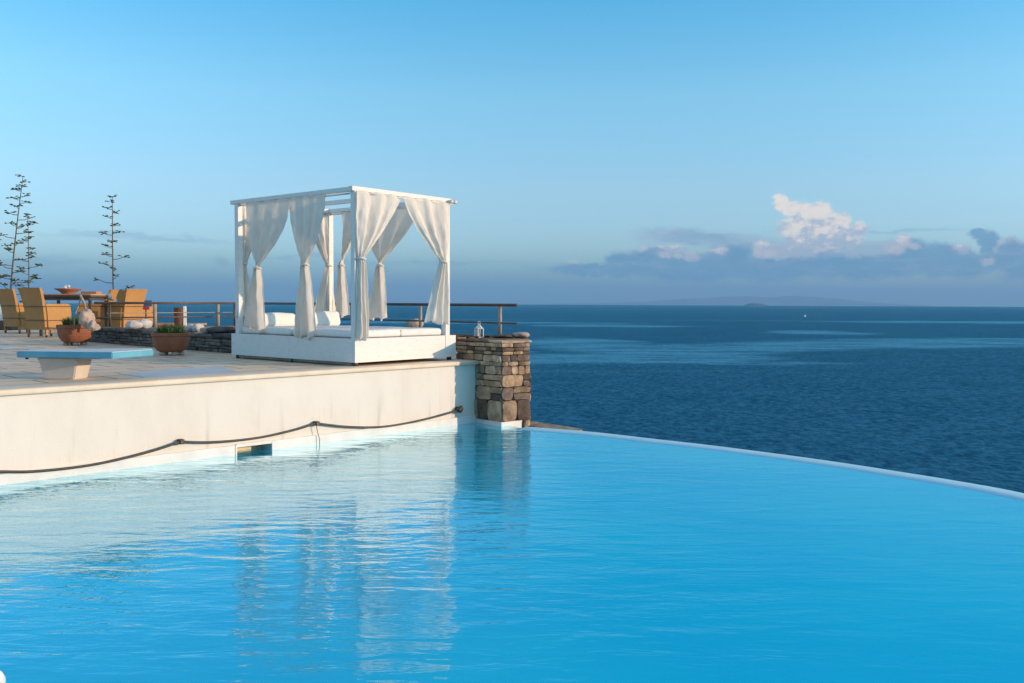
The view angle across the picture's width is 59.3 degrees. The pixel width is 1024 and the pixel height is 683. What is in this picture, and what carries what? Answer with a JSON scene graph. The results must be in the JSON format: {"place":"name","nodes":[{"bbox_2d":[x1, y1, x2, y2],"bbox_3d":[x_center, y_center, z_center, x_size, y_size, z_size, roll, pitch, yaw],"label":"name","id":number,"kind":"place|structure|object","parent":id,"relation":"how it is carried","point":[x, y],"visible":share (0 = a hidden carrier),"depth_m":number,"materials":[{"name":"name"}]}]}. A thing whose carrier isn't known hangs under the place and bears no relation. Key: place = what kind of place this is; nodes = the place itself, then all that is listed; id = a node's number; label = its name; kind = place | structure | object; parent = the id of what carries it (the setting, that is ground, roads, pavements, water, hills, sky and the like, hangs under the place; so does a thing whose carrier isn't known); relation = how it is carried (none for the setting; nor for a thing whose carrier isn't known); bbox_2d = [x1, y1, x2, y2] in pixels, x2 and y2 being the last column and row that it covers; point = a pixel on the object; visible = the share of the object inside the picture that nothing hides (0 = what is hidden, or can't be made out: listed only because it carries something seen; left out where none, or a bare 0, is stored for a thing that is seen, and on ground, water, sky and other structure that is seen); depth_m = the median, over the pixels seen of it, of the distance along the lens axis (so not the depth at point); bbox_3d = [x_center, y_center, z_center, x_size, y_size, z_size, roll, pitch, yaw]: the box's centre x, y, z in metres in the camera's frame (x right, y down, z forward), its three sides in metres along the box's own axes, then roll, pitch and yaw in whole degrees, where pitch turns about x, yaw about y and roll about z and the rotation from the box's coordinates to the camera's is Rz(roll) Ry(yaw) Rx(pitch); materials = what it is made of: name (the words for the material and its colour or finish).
{"place":"outdoors","nodes":[
{"label":"outdoors","id":0,"kind":"place"},
{"bbox_2d":[88,325,243,352],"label":"stone wall","id":1,"kind":"structure","parent":0,"point":[213,342],"depth_m":14.21,"materials":[{"name":"grey stone"}]},
{"bbox_2d":[74,294,88,330],"bbox_3d":[-6.834,-0.464,14.305,0.264,0.581,0.059,0,2,0],"label":"driftwood","id":2,"kind":"object","parent":1,"relation":"on","point":[82,299],"visible":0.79,"depth_m":14.29,"materials":[{"name":"grey wood"}]},
{"bbox_2d":[79,309,100,331],"bbox_3d":[-6.660,-0.335,14.151,0.321,0.363,0.251,2,3,30],"label":"rock","id":3,"kind":"object","parent":1,"relation":"on","point":[87,321],"visible":1,"depth_m":14.09,"materials":[{"name":"white stone"}]},
{"bbox_2d":[125,320,142,328],"bbox_3d":[-6.104,-0.271,14.525,0.269,0.149,0.206,-1,3,-23],"label":"rock","id":4,"kind":"object","parent":1,"relation":"on","point":[132,324],"visible":1,"depth_m":14.46,"materials":[{"name":"white stone"}]},
{"bbox_2d":[139,319,151,328],"bbox_3d":[-6.082,-0.292,14.916,0.238,0.172,0.243,-2,3,-35],"label":"rock","id":5,"kind":"object","parent":1,"relation":"on","point":[147,323],"visible":0.75,"depth_m":14.84,"materials":[{"name":"white stone"}]},
{"bbox_2d":[185,324,193,331],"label":"rock","id":6,"kind":"object","parent":1,"relation":"on","point":[188,328],"visible":0.58,"depth_m":13.38,"materials":[{"name":"white stone"}]},
{"bbox_2d":[191,323,203,331],"bbox_3d":[-4.651,-0.200,13.324,0.160,0.137,0.188,2,3,38],"label":"rock","id":7,"kind":"object","parent":1,"relation":"on","point":[196,327],"visible":0.75,"depth_m":13.26,"materials":[{"name":"white stone"}]},
{"bbox_2d":[200,327,209,332],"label":"rock","id":8,"kind":"object","parent":1,"relation":"on","point":[203,330],"visible":0.56,"depth_m":12.84,"materials":[{"name":"grey stone"}]},
{"bbox_2d":[206,326,235,332],"bbox_3d":[-4.117,-0.166,12.867,0.524,0.106,0.311,-1,3,-34],"label":"flat stone","id":9,"kind":"object","parent":1,"relation":"on","point":[222,329],"visible":0.74,"depth_m":12.75,"materials":[{"name":"grey stone"}]},
{"bbox_2d":[94,302,517,333],"bbox_3d":[-3.639,-0.385,14.396,7.443,0.477,2.965,3,3,43],"label":"railing","id":10,"kind":"object","parent":1,"relation":"on","point":[420,320],"visible":0.55,"depth_m":16.02,"materials":[{"name":"paint"}]},
{"bbox_2d":[406,318,423,326],"bbox_3d":[-1.665,-0.282,15.391,0.302,0.236,0.194,0,3,-11],"label":"rock","id":11,"kind":"object","parent":1,"relation":"on","point":[411,324],"visible":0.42,"depth_m":15.32,"materials":[{"name":"white stone"}]},
{"bbox_2d":[173,306,186,325],"bbox_3d":[-7.189,-0.463,19.500,0.280,0.610,0.280,0,3,-14],"label":"post","id":12,"kind":"object","parent":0,"point":[181,321],"visible":0.52,"depth_m":19.39,"materials":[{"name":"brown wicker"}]},
{"bbox_2d":[0,330,457,449],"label":"terrace floor","id":13,"kind":"structure","parent":0,"point":[14,370],"depth_m":10.55,"materials":[{"name":"tile"}]},
{"bbox_2d":[0,345,15,348],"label":"paving slab","id":14,"kind":"structure","parent":13,"relation":"on","point":[5,346],"depth_m":13.97,"materials":[{"name":"white stone"}]},
{"bbox_2d":[0,306,17,329],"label":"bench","id":15,"kind":"object","parent":13,"relation":"on","point":[8,327],"visible":0.05,"depth_m":21.68,"materials":[{"name":"brown wood"}]},
{"bbox_2d":[0,289,26,333],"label":"wicker chair","id":16,"kind":"object","parent":13,"relation":"on","point":[13,312],"visible":0.55,"depth_m":19.52,"materials":[{"name":"wicker"}]},
{"bbox_2d":[17,288,71,337],"bbox_3d":[-9.189,-0.570,17.697,0.650,0.964,0.732,1,3,26],"label":"wicker chair","id":17,"kind":"object","parent":13,"relation":"on","point":[40,314],"visible":0.84,"depth_m":17.48,"materials":[{"name":"wicker"}]},
{"bbox_2d":[39,295,107,335],"bbox_3d":[-9.045,-0.538,18.596,1.100,0.825,0.840,0,2,0],"label":"dining table","id":18,"kind":"object","parent":13,"relation":"on","point":[89,298],"visible":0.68,"depth_m":18.20,"materials":[{"name":"brown wood"}]},
{"bbox_2d":[43,294,106,295],"bbox_3d":[-9.033,-0.963,18.510,1.080,0.029,0.735,0,2,0],"label":"table runner","id":19,"kind":"object","parent":18,"relation":"on","point":[78,294],"visible":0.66,"depth_m":18.14,"materials":[{"name":"fabric"}]},
{"bbox_2d":[54,285,81,293],"bbox_3d":[-9.083,-1.058,18.423,0.530,0.198,0.530,0,2,0],"label":"bowl","id":20,"kind":"object","parent":19,"relation":"on","point":[66,289],"visible":0.87,"depth_m":18.29,"materials":[{"name":"ceramic"}]},
{"bbox_2d":[81,291,100,293],"bbox_3d":[-8.683,-0.999,18.576,0.320,0.070,0.240,0,2,0],"label":"tray","id":21,"kind":"object","parent":19,"relation":"on","point":[90,292],"visible":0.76,"depth_m":18.46,"materials":[{"name":"wood"}]},
{"bbox_2d":[56,315,92,345],"bbox_3d":[-7.059,-0.185,14.546,0.560,0.498,0.560,-1,3,-34],"label":"planter","id":22,"kind":"object","parent":13,"relation":"on","point":[67,333],"visible":0.77,"depth_m":14.37,"materials":[{"name":"ceramic"}]},
{"bbox_2d":[17,348,152,378],"bbox_3d":[-3.967,0.208,8.423,1.111,0.260,0.714,0,2,0],"label":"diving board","id":23,"kind":"object","parent":13,"relation":"on","point":[65,363],"visible":1,"depth_m":8.20,"materials":[{"name":"concrete"}]},
{"bbox_2d":[78,290,118,325],"bbox_3d":[-9.189,-0.672,20.033,0.732,0.964,0.650,0,3,-10],"label":"wicker chair","id":24,"kind":"object","parent":13,"relation":"on","point":[96,308],"visible":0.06,"depth_m":19.75,"materials":[{"name":"wicker"}]},
{"bbox_2d":[100,289,147,326],"bbox_3d":[-8.253,-0.631,19.170,0.732,0.964,0.650,1,3,17],"label":"wicker chair","id":25,"kind":"object","parent":13,"relation":"on","point":[128,310],"visible":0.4,"depth_m":18.94,"materials":[{"name":"wicker"}]},
{"bbox_2d":[143,300,151,318],"bbox_3d":[-7.937,-0.526,19.505,0.260,0.730,0.043,0,3,-11],"label":"towel","id":26,"kind":"object","parent":25,"relation":"hanging from","point":[146,307],"visible":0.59,"depth_m":19.48,"materials":[{"name":"fabric"}]},
{"bbox_2d":[116,290,152,324],"bbox_3d":[-8.963,-0.731,21.396,0.650,0.964,0.732,2,3,32],"label":"wicker chair","id":27,"kind":"object","parent":13,"relation":"on","point":[120,296],"visible":0.08,"depth_m":21.27,"materials":[{"name":"wicker"}]},
{"bbox_2d":[151,323,190,355],"bbox_3d":[-4.546,-0.039,11.990,0.501,0.449,0.501,2,3,38],"label":"planter","id":28,"kind":"object","parent":13,"relation":"on","point":[174,340],"visible":1,"depth_m":11.84,"materials":[{"name":"ceramic"}]},
{"bbox_2d":[118,366,236,377],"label":"paving slab","id":29,"kind":"structure","parent":13,"relation":"on","point":[185,371],"depth_m":9.14,"materials":[{"name":"grey stone"}]},
{"bbox_2d":[230,186,456,365],"bbox_3d":[-2.107,-0.769,11.204,2.444,1.985,1.684,2,3,39],"label":"canopy bed","id":30,"kind":"object","parent":13,"relation":"on","point":[378,222],"visible":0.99,"depth_m":10.76,"materials":[{"name":"white fabric"}]},
{"bbox_2d":[265,312,294,325],"bbox_3d":[-3.075,-0.279,11.547,0.168,0.189,0.663,2,3,39],"label":"backrest cushion","id":31,"kind":"object","parent":30,"relation":"on","point":[279,319],"visible":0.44,"depth_m":11.55,"materials":[{"name":"fabric"}]},
{"bbox_2d":[315,311,339,324],"bbox_3d":[-2.580,-0.297,12.011,0.180,0.217,0.647,2,3,39],"label":"backrest cushion","id":32,"kind":"object","parent":30,"relation":"on","point":[327,317],"visible":0.47,"depth_m":12.03,"materials":[{"name":"fabric"}]},
{"bbox_2d":[450,333,492,349],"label":"stone wall","id":33,"kind":"structure","parent":13,"relation":"on","point":[462,335],"depth_m":13.43,"materials":[{"name":"grey stone"}]},
{"bbox_2d":[0,423,1023,682],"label":"pool water","id":34,"kind":"structure","parent":0,"point":[474,553],"depth_m":4.99,"materials":[{"name":"blue liquid"}]},
{"bbox_2d":[0,0,1023,306],"label":"sky","id":35,"kind":"structure","parent":0,"point":[587,151],"materials":[{"name":"blue"}]},
{"bbox_2d":[45,303,1023,492],"bbox_3d":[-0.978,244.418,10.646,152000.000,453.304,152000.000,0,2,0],"label":"sea","id":36,"kind":"structure","parent":0,"point":[935,391],"depth_m":223.18,"materials":[{"name":"liquid"}]},
{"bbox_2d":[746,303,767,305],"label":"islet","id":37,"kind":"object","parent":36,"relation":"in","point":[757,304],"visible":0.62,"depth_m":14390.79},
{"bbox_2d":[526,296,924,305],"bbox_3d":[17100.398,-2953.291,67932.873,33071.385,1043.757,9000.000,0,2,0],"label":"hills","id":38,"kind":"structure","parent":0,"point":[786,301],"depth_m":64490.18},
{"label":"pool basin","id":39,"kind":"structure","parent":0,"visible":0},
{"bbox_2d":[456,336,531,427],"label":"stone pillar","id":40,"kind":"structure","parent":39,"relation":"on","point":[502,383],"depth_m":10.90,"materials":[{"name":"stone"}]},
{"bbox_2d":[474,321,483,337],"bbox_3d":[-0.426,-0.157,11.640,0.103,0.213,0.103,-1,3,-34],"label":"lantern","id":41,"kind":"object","parent":40,"relation":"on","point":[478,326],"visible":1,"depth_m":11.62,"materials":[{"name":"paint"}]},
{"bbox_2d":[492,334,513,337],"bbox_3d":[-0.104,-0.071,11.611,0.287,0.055,0.277,1,3,19],"label":"flat stone","id":42,"kind":"object","parent":40,"relation":"on","point":[503,335],"visible":0.97,"depth_m":11.53,"materials":[{"name":"grey stone"}]},
{"bbox_2d":[512,332,529,337],"bbox_3d":[0.119,-0.084,11.633,0.225,0.083,0.202,2,3,41],"label":"flat stone","id":43,"kind":"object","parent":40,"relation":"on","point":[521,334],"visible":0.98,"depth_m":11.56,"materials":[{"name":"white stone"}]},
{"bbox_2d":[530,421,582,430],"bbox_3d":[0.470,1.267,10.931,0.322,0.480,1.107,-2,3,-37],"label":"stone ledge","id":44,"kind":"object","parent":40,"relation":"attached to","point":[541,425],"visible":0.2,"depth_m":10.89,"materials":[{"name":"beige stone"}]},
{"bbox_2d":[518,427,1023,500],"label":"pool rim","id":45,"kind":"object","parent":39,"relation":"attached to","point":[985,489],"visible":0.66,"depth_m":8.41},
{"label":"hillside","id":46,"kind":"structure","parent":0,"visible":0},
{"bbox_2d":[0,239,10,278],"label":"agave stalk","id":47,"kind":"object","parent":46,"relation":"on","point":[2,276],"visible":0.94,"depth_m":26.20,"materials":[{"name":"green plant"}]},
{"bbox_2d":[0,174,41,294],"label":"agave stalk","id":48,"kind":"object","parent":46,"relation":"on","point":[13,252],"visible":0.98,"depth_m":26.89,"materials":[{"name":"green plant"}]},
{"bbox_2d":[14,213,41,301],"bbox_3d":[-15.614,-1.180,28.951,0.940,5.878,0.929,0,2,0],"label":"agave stalk","id":49,"kind":"object","parent":46,"relation":"on","point":[28,247],"visible":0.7,"depth_m":28.89,"materials":[{"name":"green plant"}]},
{"bbox_2d":[93,195,134,289],"bbox_3d":[-11.934,-1.270,26.937,1.226,6.260,0.901,0,2,0],"label":"agave stalk","id":50,"kind":"object","parent":46,"relation":"on","point":[112,241],"visible":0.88,"depth_m":26.89,"materials":[{"name":"green plant"}]},
{"bbox_2d":[0,359,478,484],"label":"pool wall","id":51,"kind":"structure","parent":46,"relation":"on","point":[55,425],"depth_m":8.54,"materials":[{"name":"white paint"}]},
{"bbox_2d":[0,671,5,682],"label":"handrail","id":52,"kind":"object","parent":51,"relation":"attached to","point":[2,678],"visible":1,"depth_m":3.41,"materials":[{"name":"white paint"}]},
{"bbox_2d":[0,406,462,472],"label":"rope","id":53,"kind":"object","parent":51,"relation":"attached to","point":[459,409],"visible":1,"depth_m":8.53,"materials":[{"name":"black fabric"}]}
]}

